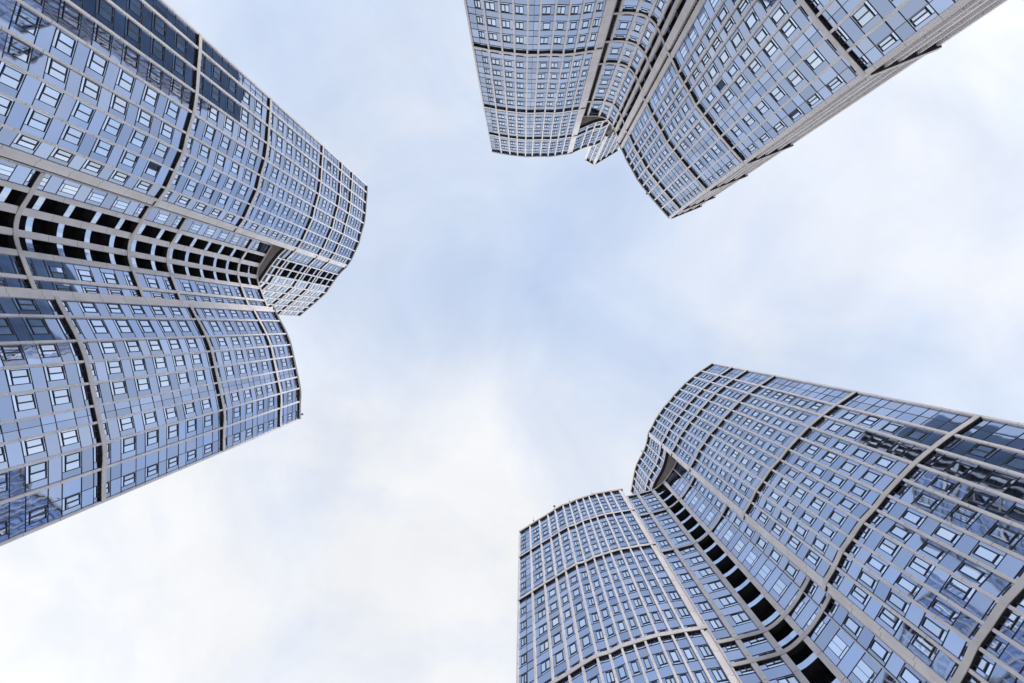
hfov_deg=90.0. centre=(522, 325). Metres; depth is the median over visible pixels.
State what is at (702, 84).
window
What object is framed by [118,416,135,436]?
window
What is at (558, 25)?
window
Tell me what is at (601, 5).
window
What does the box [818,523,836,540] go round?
window
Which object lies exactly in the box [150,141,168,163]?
window
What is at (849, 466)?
window
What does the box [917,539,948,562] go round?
window
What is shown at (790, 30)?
window
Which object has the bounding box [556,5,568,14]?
window
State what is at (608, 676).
window
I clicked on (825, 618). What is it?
window
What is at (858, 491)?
window
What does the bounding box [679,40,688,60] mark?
window
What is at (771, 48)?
window
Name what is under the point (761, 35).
window
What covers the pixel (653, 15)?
window
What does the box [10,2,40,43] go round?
window
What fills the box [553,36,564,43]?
window
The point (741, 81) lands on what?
window
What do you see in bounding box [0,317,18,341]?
window
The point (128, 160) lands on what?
window
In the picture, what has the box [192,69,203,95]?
window
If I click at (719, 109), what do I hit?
window
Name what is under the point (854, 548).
window
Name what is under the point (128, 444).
window
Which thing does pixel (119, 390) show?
window
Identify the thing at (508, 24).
window
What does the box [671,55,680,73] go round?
window
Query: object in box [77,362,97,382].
window
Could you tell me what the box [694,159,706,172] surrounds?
window
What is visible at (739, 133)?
window
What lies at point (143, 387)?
window
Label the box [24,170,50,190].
window
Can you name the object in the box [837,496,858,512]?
window
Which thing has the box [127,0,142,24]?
window
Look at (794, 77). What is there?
window
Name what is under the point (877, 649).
window
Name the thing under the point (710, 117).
window
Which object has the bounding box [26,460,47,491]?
window
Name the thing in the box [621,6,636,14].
window
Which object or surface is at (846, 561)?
window
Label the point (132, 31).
window
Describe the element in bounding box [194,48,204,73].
window
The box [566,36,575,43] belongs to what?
window
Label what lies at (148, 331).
window
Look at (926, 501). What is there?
window
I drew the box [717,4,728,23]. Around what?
window
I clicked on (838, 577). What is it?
window
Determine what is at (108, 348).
window
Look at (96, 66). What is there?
window
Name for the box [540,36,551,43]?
window
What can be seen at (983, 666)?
window
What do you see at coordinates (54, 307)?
window
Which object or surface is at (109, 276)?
window
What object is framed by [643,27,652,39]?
window
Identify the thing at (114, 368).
window
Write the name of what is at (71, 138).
window
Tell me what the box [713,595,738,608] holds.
window
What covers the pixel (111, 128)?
window
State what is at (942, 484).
window
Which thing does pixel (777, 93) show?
window
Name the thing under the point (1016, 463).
window
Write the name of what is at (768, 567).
window
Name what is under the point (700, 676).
window
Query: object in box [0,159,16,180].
window
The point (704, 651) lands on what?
window
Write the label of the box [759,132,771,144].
window
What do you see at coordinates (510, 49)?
window
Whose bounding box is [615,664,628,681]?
window
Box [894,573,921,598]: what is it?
window
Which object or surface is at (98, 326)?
window
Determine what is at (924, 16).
window
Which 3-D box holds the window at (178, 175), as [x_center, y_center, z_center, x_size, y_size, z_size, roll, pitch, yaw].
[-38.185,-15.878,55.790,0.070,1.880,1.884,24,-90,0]
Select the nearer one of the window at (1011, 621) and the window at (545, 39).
the window at (1011, 621)
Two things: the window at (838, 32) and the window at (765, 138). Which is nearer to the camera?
the window at (838, 32)
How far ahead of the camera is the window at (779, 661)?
43.63 m
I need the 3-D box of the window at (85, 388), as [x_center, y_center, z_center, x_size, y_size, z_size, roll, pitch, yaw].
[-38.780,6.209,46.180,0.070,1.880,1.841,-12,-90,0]
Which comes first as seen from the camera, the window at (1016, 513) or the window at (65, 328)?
the window at (1016, 513)
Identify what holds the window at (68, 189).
in the residential tower at (183, 204)
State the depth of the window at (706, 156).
67.72 m
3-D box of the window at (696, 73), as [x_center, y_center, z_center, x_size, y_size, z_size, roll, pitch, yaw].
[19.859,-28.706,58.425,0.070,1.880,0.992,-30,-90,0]
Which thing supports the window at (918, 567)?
in the residential tower at (757, 527)
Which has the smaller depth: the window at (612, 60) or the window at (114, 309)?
the window at (114, 309)
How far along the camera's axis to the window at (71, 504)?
43.06 m
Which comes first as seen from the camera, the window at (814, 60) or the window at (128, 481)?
the window at (814, 60)
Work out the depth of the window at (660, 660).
45.22 m
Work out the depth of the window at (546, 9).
58.52 m
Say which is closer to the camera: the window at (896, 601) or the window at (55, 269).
the window at (896, 601)
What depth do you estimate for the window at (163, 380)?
55.48 m
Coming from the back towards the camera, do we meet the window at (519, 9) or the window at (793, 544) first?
the window at (519, 9)
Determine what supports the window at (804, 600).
in the residential tower at (757, 527)
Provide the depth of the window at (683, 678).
42.48 m
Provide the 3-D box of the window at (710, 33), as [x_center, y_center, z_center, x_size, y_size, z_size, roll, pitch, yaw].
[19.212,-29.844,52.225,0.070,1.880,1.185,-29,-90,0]
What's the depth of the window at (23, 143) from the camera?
40.27 m
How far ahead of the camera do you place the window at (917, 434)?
44.93 m
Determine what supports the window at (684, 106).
in the residential tower at (685, 106)
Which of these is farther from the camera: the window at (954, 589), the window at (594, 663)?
the window at (594, 663)
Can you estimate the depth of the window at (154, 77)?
49.56 m
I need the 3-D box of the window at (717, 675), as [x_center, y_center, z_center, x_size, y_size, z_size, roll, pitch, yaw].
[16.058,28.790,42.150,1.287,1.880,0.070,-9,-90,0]
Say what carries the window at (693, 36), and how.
in the residential tower at (685, 106)
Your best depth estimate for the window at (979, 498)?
35.60 m
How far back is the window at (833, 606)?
43.63 m
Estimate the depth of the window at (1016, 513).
32.93 m
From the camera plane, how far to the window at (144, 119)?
49.56 m
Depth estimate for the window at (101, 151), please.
46.47 m
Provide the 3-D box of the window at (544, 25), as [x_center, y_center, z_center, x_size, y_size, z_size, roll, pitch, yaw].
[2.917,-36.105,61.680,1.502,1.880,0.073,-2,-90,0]
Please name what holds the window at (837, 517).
in the residential tower at (757, 527)
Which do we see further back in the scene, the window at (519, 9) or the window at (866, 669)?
the window at (519, 9)
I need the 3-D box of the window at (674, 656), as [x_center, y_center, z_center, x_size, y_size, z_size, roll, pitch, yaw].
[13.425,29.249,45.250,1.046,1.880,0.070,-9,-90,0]
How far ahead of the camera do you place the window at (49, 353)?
43.06 m
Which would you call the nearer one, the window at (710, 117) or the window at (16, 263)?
the window at (16, 263)
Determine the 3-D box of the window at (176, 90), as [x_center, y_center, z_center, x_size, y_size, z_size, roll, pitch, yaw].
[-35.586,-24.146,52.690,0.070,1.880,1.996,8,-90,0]
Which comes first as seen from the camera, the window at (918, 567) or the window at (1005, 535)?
the window at (1005, 535)
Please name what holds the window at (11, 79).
in the residential tower at (183, 204)
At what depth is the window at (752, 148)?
58.43 m
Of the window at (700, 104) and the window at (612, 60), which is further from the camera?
the window at (612, 60)
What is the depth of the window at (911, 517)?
38.71 m
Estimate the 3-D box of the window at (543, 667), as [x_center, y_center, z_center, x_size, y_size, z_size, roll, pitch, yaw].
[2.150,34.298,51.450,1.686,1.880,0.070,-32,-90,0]
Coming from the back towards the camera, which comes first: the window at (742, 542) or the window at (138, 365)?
the window at (742, 542)
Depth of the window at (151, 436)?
52.32 m
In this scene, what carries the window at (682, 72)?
in the residential tower at (685, 106)
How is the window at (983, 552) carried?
in the residential tower at (757, 527)
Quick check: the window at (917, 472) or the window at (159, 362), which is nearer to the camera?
the window at (917, 472)
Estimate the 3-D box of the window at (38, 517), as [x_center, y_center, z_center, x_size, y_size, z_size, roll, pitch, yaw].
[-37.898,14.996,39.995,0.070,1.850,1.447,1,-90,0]
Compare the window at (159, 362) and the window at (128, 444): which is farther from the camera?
the window at (159, 362)
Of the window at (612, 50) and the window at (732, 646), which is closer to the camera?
the window at (732, 646)
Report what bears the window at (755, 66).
in the residential tower at (685, 106)
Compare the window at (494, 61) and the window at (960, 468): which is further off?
the window at (494, 61)
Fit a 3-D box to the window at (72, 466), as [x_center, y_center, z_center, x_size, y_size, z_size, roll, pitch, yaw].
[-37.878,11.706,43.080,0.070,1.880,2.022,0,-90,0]
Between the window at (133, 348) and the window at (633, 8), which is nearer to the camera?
the window at (133, 348)
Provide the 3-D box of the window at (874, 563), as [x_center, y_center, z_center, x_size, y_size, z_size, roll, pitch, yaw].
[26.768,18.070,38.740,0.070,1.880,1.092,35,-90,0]
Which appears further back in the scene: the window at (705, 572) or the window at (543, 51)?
the window at (543, 51)
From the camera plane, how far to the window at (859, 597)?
38.70 m
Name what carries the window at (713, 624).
in the residential tower at (757, 527)
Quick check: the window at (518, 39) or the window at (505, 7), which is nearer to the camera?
the window at (505, 7)
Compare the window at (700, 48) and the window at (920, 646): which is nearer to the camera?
the window at (920, 646)
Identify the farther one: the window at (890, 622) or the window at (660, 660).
the window at (660, 660)
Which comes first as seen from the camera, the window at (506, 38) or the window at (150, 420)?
the window at (150, 420)
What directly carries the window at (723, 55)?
in the residential tower at (685, 106)
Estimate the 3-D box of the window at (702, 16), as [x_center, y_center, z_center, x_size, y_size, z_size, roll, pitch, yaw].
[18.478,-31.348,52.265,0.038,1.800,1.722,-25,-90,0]
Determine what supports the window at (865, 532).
in the residential tower at (757, 527)
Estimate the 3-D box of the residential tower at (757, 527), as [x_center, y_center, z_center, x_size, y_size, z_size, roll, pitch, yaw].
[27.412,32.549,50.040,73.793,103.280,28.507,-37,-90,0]
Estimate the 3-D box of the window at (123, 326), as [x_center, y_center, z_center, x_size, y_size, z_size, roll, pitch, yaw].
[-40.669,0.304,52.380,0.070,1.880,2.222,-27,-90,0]
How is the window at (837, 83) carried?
in the residential tower at (685, 106)
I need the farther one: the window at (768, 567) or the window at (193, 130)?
the window at (193, 130)
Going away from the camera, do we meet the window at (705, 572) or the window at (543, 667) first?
the window at (543, 667)
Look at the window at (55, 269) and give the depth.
48.03 m
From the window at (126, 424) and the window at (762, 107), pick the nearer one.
the window at (126, 424)
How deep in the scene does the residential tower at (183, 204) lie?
52.08 m
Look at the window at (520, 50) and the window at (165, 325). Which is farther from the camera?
the window at (520, 50)
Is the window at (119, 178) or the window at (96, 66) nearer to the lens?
the window at (96, 66)
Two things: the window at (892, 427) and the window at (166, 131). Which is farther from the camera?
the window at (166, 131)
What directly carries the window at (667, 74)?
in the residential tower at (685, 106)
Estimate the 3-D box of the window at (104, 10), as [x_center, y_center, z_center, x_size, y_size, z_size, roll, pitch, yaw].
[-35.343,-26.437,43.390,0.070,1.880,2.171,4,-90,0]
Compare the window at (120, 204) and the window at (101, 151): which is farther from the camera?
the window at (120, 204)
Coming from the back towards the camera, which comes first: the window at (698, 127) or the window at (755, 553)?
the window at (698, 127)
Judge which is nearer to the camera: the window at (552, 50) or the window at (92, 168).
the window at (92, 168)
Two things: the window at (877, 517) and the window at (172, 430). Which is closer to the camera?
the window at (877, 517)
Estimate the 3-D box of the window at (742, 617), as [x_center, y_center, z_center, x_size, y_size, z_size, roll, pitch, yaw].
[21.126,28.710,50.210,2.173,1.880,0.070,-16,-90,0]
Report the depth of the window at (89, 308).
49.26 m
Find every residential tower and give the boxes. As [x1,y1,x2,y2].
[0,0,367,545]
[464,0,1006,218]
[516,363,1023,682]
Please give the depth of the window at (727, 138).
61.07 m
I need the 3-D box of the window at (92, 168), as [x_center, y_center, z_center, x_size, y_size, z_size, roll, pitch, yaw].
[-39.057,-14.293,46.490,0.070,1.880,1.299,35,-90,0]
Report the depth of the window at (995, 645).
29.06 m
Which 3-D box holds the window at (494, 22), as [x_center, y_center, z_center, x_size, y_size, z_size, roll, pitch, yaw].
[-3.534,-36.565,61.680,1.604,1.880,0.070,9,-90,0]
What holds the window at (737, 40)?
in the residential tower at (685, 106)
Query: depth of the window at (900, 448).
44.91 m
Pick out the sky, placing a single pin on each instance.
(502, 340)
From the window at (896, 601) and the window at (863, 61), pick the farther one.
the window at (863, 61)
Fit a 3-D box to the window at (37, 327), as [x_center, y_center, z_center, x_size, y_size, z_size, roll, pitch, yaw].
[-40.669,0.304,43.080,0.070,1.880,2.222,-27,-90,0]
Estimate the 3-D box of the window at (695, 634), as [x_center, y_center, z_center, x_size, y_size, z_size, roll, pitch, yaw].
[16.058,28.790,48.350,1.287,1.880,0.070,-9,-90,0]
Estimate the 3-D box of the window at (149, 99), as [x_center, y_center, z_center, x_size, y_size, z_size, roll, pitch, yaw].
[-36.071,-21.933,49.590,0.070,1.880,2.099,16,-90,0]
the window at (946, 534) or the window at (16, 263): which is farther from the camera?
the window at (16, 263)
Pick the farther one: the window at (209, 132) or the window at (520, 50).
the window at (520, 50)
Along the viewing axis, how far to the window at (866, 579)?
38.71 m
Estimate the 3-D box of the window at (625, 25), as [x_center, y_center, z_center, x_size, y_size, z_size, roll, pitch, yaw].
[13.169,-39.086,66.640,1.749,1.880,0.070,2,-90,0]
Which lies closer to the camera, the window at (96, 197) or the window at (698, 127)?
the window at (96, 197)
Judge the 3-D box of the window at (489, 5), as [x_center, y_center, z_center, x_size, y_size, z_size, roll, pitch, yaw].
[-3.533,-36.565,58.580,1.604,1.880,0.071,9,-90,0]
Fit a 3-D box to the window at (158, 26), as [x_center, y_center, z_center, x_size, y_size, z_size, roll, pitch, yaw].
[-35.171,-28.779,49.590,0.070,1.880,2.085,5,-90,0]
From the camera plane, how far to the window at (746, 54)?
49.12 m
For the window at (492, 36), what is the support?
in the residential tower at (685, 106)
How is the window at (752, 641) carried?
in the residential tower at (757, 527)
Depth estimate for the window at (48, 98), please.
40.27 m
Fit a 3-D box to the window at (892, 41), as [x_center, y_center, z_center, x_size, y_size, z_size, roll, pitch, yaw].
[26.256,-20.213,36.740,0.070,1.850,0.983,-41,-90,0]
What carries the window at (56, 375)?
in the residential tower at (183, 204)
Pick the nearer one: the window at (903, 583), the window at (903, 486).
the window at (903, 583)
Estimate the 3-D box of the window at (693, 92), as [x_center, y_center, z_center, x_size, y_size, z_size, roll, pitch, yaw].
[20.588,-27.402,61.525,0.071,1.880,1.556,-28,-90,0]
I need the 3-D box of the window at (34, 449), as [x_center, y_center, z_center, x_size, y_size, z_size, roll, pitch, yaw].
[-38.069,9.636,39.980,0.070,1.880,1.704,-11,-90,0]
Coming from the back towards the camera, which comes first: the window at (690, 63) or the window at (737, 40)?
the window at (690, 63)
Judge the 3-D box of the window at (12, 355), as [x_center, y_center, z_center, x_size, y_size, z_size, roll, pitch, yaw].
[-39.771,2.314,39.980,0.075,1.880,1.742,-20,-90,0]
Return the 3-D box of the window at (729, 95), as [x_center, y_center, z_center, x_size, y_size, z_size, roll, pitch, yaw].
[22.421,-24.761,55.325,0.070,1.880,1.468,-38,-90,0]
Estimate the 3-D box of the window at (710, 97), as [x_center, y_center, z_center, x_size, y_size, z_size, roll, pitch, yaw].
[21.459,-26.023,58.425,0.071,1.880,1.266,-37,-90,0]
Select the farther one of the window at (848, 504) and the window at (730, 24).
the window at (730, 24)
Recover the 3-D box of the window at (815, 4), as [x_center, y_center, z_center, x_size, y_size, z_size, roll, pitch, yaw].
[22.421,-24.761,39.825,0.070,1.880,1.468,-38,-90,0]
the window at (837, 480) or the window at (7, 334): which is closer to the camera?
the window at (7, 334)
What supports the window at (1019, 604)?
in the residential tower at (757, 527)
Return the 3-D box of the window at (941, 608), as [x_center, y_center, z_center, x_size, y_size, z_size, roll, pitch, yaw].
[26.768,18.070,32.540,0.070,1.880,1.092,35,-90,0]
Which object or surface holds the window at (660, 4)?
in the residential tower at (685, 106)
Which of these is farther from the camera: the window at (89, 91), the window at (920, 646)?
the window at (89, 91)
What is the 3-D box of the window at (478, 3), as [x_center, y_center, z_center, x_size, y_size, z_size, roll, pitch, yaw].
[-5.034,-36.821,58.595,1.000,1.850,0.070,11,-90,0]
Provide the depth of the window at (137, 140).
49.58 m
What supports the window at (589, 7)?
in the residential tower at (685, 106)
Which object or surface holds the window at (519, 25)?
in the residential tower at (685, 106)
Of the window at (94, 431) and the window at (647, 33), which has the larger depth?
the window at (647, 33)
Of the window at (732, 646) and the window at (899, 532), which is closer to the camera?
the window at (899, 532)
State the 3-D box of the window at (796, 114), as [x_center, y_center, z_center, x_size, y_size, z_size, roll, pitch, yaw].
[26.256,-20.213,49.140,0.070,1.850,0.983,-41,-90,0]
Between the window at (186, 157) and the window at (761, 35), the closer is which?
the window at (761, 35)
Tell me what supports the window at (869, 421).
in the residential tower at (757, 527)
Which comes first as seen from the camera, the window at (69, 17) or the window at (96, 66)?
the window at (69, 17)
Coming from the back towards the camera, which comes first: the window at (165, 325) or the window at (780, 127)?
the window at (165, 325)
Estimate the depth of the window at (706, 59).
55.26 m
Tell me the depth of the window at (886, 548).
38.70 m
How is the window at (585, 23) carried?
in the residential tower at (685, 106)
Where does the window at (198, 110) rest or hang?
in the residential tower at (183, 204)
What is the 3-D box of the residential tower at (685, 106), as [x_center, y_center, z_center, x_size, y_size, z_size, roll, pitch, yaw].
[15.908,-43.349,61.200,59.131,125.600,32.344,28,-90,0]
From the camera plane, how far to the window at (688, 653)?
45.24 m
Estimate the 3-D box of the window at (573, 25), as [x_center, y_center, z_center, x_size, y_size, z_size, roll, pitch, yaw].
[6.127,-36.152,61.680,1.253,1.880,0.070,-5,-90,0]
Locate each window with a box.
[0,62,25,97]
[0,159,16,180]
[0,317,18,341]
[0,345,27,365]
[3,34,32,69]
[6,368,32,391]
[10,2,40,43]
[10,133,40,153]
[10,255,36,275]
[12,392,38,418]
[13,298,40,314]
[21,108,51,138]
[22,436,47,462]
[23,318,53,340]
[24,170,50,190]
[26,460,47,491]
[26,505,47,530]
[32,82,62,114]
[36,343,62,362]
[44,57,69,89]
[44,260,67,278]
[44,365,67,386]
[48,148,74,166]
[48,300,72,314]
[49,388,72,411]
[50,28,76,64]
[56,180,80,198]
[57,318,84,339]
[58,0,81,35]
[58,124,84,151]
[58,429,80,452]
[63,451,81,479]
[63,493,80,515]
[68,100,95,129]
[70,342,92,360]
[74,264,94,281]
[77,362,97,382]
[78,302,99,315]
[79,76,100,105]
[80,160,103,176]
[82,384,102,405]
[85,50,108,82]
[85,189,106,206]
[87,319,111,338]
[89,138,113,162]
[90,422,109,443]
[92,23,112,56]
[94,443,110,468]
[94,482,109,502]
[96,0,114,30]
[99,116,123,142]
[99,341,118,358]
[100,268,118,284]
[105,303,124,316]
[105,360,123,379]
[108,170,129,185]
[109,93,128,119]
[110,197,129,212]
[110,380,127,400]
[113,319,135,337]
[114,68,135,98]
[117,150,138,172]
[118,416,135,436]
[121,44,138,74]
[122,435,135,459]
[122,472,135,491]
[124,340,142,356]
[125,17,140,49]
[126,129,147,153]
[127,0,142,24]
[131,358,146,375]
[135,108,152,132]
[135,377,150,395]
[136,319,156,336]
[140,85,158,112]
[141,161,160,181]
[142,411,157,429]
[146,429,157,451]
[147,62,162,89]
[150,37,164,66]
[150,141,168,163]
[152,12,166,42]
[153,356,167,372]
[157,320,175,336]
[157,374,171,391]
[158,121,173,143]
[163,100,179,124]
[163,170,180,189]
[167,423,177,444]
[169,78,183,102]
[171,151,188,172]
[172,54,184,81]
[174,32,186,58]
[179,133,192,153]
[184,112,198,135]
[189,92,201,115]
[190,161,205,180]
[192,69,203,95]
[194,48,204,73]
[202,123,215,145]
[474,0,482,8]
[484,0,498,11]
[486,17,499,26]
[488,32,500,41]
[490,45,501,53]
[491,58,502,65]
[500,3,512,13]
[501,19,512,28]
[502,34,513,42]
[503,48,513,55]
[514,4,526,14]
[515,21,526,29]
[515,36,526,43]
[516,49,525,56]
[537,658,550,677]
[539,50,549,56]
[540,21,552,29]
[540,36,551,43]
[541,5,554,14]
[552,50,562,56]
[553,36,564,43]
[554,669,568,682]
[555,21,566,29]
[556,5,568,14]
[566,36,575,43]
[568,21,578,29]
[570,4,581,14]
[577,34,587,42]
[580,19,591,28]
[583,3,594,13]
[583,652,596,670]
[596,1,605,11]
[602,670,615,682]
[605,59,617,64]
[608,47,621,53]
[613,35,626,42]
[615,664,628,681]
[616,21,630,29]
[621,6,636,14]
[628,36,637,44]
[632,22,643,32]
[637,7,649,18]
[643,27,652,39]
[649,12,658,26]
[652,652,668,667]
[655,0,665,11]
[658,81,665,95]
[664,69,672,85]
[666,650,682,663]
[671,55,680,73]
[677,673,692,682]
[678,70,686,81]
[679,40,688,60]
[680,647,697,661]
[681,101,690,115]
[684,624,701,636]
[686,56,694,71]
[688,24,698,45]
[688,89,698,104]
[692,67,700,80]
[692,670,709,682]
[693,567,715,578]
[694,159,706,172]
[694,644,714,658]
[695,40,704,56]
[695,123,705,135]
[697,7,708,29]
[697,76,708,93]
[697,102,705,115]
[701,53,710,66]
[702,152,714,165]
[703,112,714,124]
[703,580,726,592]
[705,23,716,41]
[705,90,716,104]
[705,618,724,630]
[707,62,718,80]
[707,667,728,682]
[711,143,724,157]
[712,36,721,51]
[713,101,725,115]
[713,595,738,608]
[715,77,727,92]
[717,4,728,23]
[717,637,739,651]
[718,46,730,66]
[720,134,734,148]
[723,17,734,34]
[723,88,736,104]
[725,611,751,626]
[726,62,739,78]
[730,28,744,50]
[730,123,745,139]
[730,658,754,674]
[731,535,748,557]
[734,73,749,91]
[737,0,749,15]
[738,629,767,646]
[739,44,753,63]
[742,112,758,129]
[742,547,760,570]
[743,8,759,32]
[747,143,758,153]
[748,57,764,77]
[752,650,784,669]
[753,25,769,46]
[754,99,772,118]
[754,559,774,584]
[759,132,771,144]
[763,39,781,60]
[769,3,787,26]
[769,85,789,105]
[769,573,790,601]
[773,121,786,133]
[780,17,800,42]
[784,561,798,580]
[785,68,807,91]
[785,589,808,619]
[786,535,801,553]
[788,108,803,121]
[799,0,822,20]
[800,576,817,597]
[803,549,820,569]
[803,608,829,641]
[804,49,828,74]
[806,93,823,108]
[808,496,825,514]
[811,536,828,554]
[817,485,836,499]
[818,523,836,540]
[819,451,838,466]
[819,593,838,617]
[823,628,853,665]
[824,566,843,588]
[825,27,853,55]
[826,75,845,93]
[827,508,847,527]
[828,473,846,488]
[832,550,851,572]
[837,459,859,475]
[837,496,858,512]
[840,537,860,556]
[841,613,862,639]
[843,427,865,440]
[847,584,870,609]
[847,653,880,682]
[848,483,869,499]
[849,56,871,75]
[849,521,871,543]
[850,1,882,33]
[850,447,872,460]
[857,568,878,592]
[858,416,881,427]
[859,468,883,485]
[860,508,883,526]
[864,433,888,448]
[865,554,888,575]
[867,636,891,666]
[872,494,895,512]
[873,455,896,470]
[874,537,900,561]
[875,606,901,635]
[876,33,901,55]
[879,421,904,434]
[883,478,910,498]
[885,589,909,616]
[886,523,913,543]
[887,441,913,456]
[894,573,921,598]
[897,663,925,682]
[898,467,925,481]
[899,508,926,528]
[903,428,932,441]
[904,554,934,582]
[907,632,938,665]
[908,5,937,30]
[911,490,942,512]
[913,449,943,466]
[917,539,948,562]
[919,613,948,644]
[928,475,957,494]
[928,596,960,624]
[931,437,963,450]
[931,523,962,546]
[939,576,974,607]
[943,459,977,478]
[944,504,980,529]
[947,664,981,682]
[954,559,990,585]
[959,642,994,679]
[962,443,998,461]
[962,488,996,509]
[969,541,1005,567]
[969,624,1007,657]
[979,470,1018,491]
[982,601,1023,638]
[983,521,1023,548]
[998,583,1023,611]
[999,453,1023,473]
[1003,502,1023,525]
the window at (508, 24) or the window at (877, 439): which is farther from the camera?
the window at (508, 24)
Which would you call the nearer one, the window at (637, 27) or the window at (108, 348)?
the window at (108, 348)
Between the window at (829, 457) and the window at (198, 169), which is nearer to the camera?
the window at (829, 457)
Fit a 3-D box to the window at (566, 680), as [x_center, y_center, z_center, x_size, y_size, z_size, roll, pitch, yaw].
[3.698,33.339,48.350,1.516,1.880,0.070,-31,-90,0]
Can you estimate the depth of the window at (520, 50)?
67.43 m
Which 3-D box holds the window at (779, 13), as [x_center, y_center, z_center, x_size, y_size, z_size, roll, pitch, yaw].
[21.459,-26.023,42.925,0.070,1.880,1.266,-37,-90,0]
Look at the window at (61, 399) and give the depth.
43.06 m
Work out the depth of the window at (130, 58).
46.49 m
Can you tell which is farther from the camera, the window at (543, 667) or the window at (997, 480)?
the window at (543, 667)
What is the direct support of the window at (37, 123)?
in the residential tower at (183, 204)
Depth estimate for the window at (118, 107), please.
46.47 m
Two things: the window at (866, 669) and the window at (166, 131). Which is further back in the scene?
the window at (166, 131)
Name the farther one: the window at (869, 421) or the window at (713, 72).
the window at (713, 72)
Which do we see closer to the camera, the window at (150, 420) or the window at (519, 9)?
the window at (150, 420)
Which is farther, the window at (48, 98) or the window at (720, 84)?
the window at (720, 84)
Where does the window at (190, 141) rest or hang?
in the residential tower at (183, 204)
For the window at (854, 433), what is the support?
in the residential tower at (757, 527)
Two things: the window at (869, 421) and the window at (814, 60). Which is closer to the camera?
the window at (814, 60)
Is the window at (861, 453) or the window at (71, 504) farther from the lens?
the window at (861, 453)
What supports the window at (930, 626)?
in the residential tower at (757, 527)
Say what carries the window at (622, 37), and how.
in the residential tower at (685, 106)
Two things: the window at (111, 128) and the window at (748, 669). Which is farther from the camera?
the window at (111, 128)
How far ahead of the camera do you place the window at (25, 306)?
43.05 m
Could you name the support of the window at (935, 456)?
in the residential tower at (757, 527)
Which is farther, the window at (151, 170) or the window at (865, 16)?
the window at (151, 170)
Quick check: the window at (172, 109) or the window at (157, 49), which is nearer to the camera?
the window at (157, 49)
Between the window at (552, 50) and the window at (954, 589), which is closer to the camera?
the window at (954, 589)
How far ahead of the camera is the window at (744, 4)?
46.09 m
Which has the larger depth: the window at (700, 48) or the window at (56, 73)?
the window at (700, 48)
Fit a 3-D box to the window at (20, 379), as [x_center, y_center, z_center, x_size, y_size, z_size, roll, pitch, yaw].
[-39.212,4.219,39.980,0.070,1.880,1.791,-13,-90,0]
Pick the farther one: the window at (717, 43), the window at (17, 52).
the window at (717, 43)
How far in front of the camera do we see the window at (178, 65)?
52.68 m
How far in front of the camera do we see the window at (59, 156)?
43.36 m
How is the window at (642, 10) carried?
in the residential tower at (685, 106)
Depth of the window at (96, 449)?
45.76 m
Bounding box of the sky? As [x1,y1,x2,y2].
[0,0,1023,682]
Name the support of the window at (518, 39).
in the residential tower at (685, 106)
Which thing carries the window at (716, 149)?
in the residential tower at (685, 106)
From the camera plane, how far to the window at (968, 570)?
32.51 m
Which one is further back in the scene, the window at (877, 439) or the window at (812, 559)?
the window at (877, 439)
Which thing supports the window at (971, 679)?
in the residential tower at (757, 527)
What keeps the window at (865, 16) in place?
in the residential tower at (685, 106)
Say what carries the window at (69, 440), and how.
in the residential tower at (183, 204)
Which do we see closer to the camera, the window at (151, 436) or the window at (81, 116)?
the window at (81, 116)
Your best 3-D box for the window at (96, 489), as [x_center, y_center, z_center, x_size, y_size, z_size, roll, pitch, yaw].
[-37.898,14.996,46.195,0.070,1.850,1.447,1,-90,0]
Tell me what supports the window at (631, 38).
in the residential tower at (685, 106)
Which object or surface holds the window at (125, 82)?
in the residential tower at (183, 204)
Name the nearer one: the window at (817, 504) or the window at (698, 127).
the window at (817, 504)
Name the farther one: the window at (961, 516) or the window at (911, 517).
the window at (911, 517)
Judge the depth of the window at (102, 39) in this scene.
43.37 m
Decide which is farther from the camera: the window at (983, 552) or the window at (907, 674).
the window at (907, 674)
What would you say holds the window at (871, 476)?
in the residential tower at (757, 527)
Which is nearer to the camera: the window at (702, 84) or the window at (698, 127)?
the window at (702, 84)
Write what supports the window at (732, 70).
in the residential tower at (685, 106)
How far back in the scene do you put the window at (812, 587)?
46.72 m
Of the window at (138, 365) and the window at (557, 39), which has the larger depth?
the window at (557, 39)
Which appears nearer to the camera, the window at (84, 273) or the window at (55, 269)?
the window at (55, 269)
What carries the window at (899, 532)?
in the residential tower at (757, 527)
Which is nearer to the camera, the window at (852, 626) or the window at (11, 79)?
the window at (11, 79)
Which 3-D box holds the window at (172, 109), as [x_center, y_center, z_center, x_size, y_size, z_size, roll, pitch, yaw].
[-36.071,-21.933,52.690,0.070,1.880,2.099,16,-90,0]
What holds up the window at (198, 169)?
in the residential tower at (183, 204)
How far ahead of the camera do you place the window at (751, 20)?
46.01 m
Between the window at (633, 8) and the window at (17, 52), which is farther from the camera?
the window at (633, 8)
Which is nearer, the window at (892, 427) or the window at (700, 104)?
the window at (892, 427)
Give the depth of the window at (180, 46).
52.67 m
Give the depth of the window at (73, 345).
45.77 m
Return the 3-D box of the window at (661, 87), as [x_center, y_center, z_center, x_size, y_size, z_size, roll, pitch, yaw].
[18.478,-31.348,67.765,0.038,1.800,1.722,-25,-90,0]
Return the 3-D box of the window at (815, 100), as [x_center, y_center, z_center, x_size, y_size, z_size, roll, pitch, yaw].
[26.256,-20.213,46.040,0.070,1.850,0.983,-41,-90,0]
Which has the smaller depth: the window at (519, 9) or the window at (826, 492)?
the window at (826, 492)
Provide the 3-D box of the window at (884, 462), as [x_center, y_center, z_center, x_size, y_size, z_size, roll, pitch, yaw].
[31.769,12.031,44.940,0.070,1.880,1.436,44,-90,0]

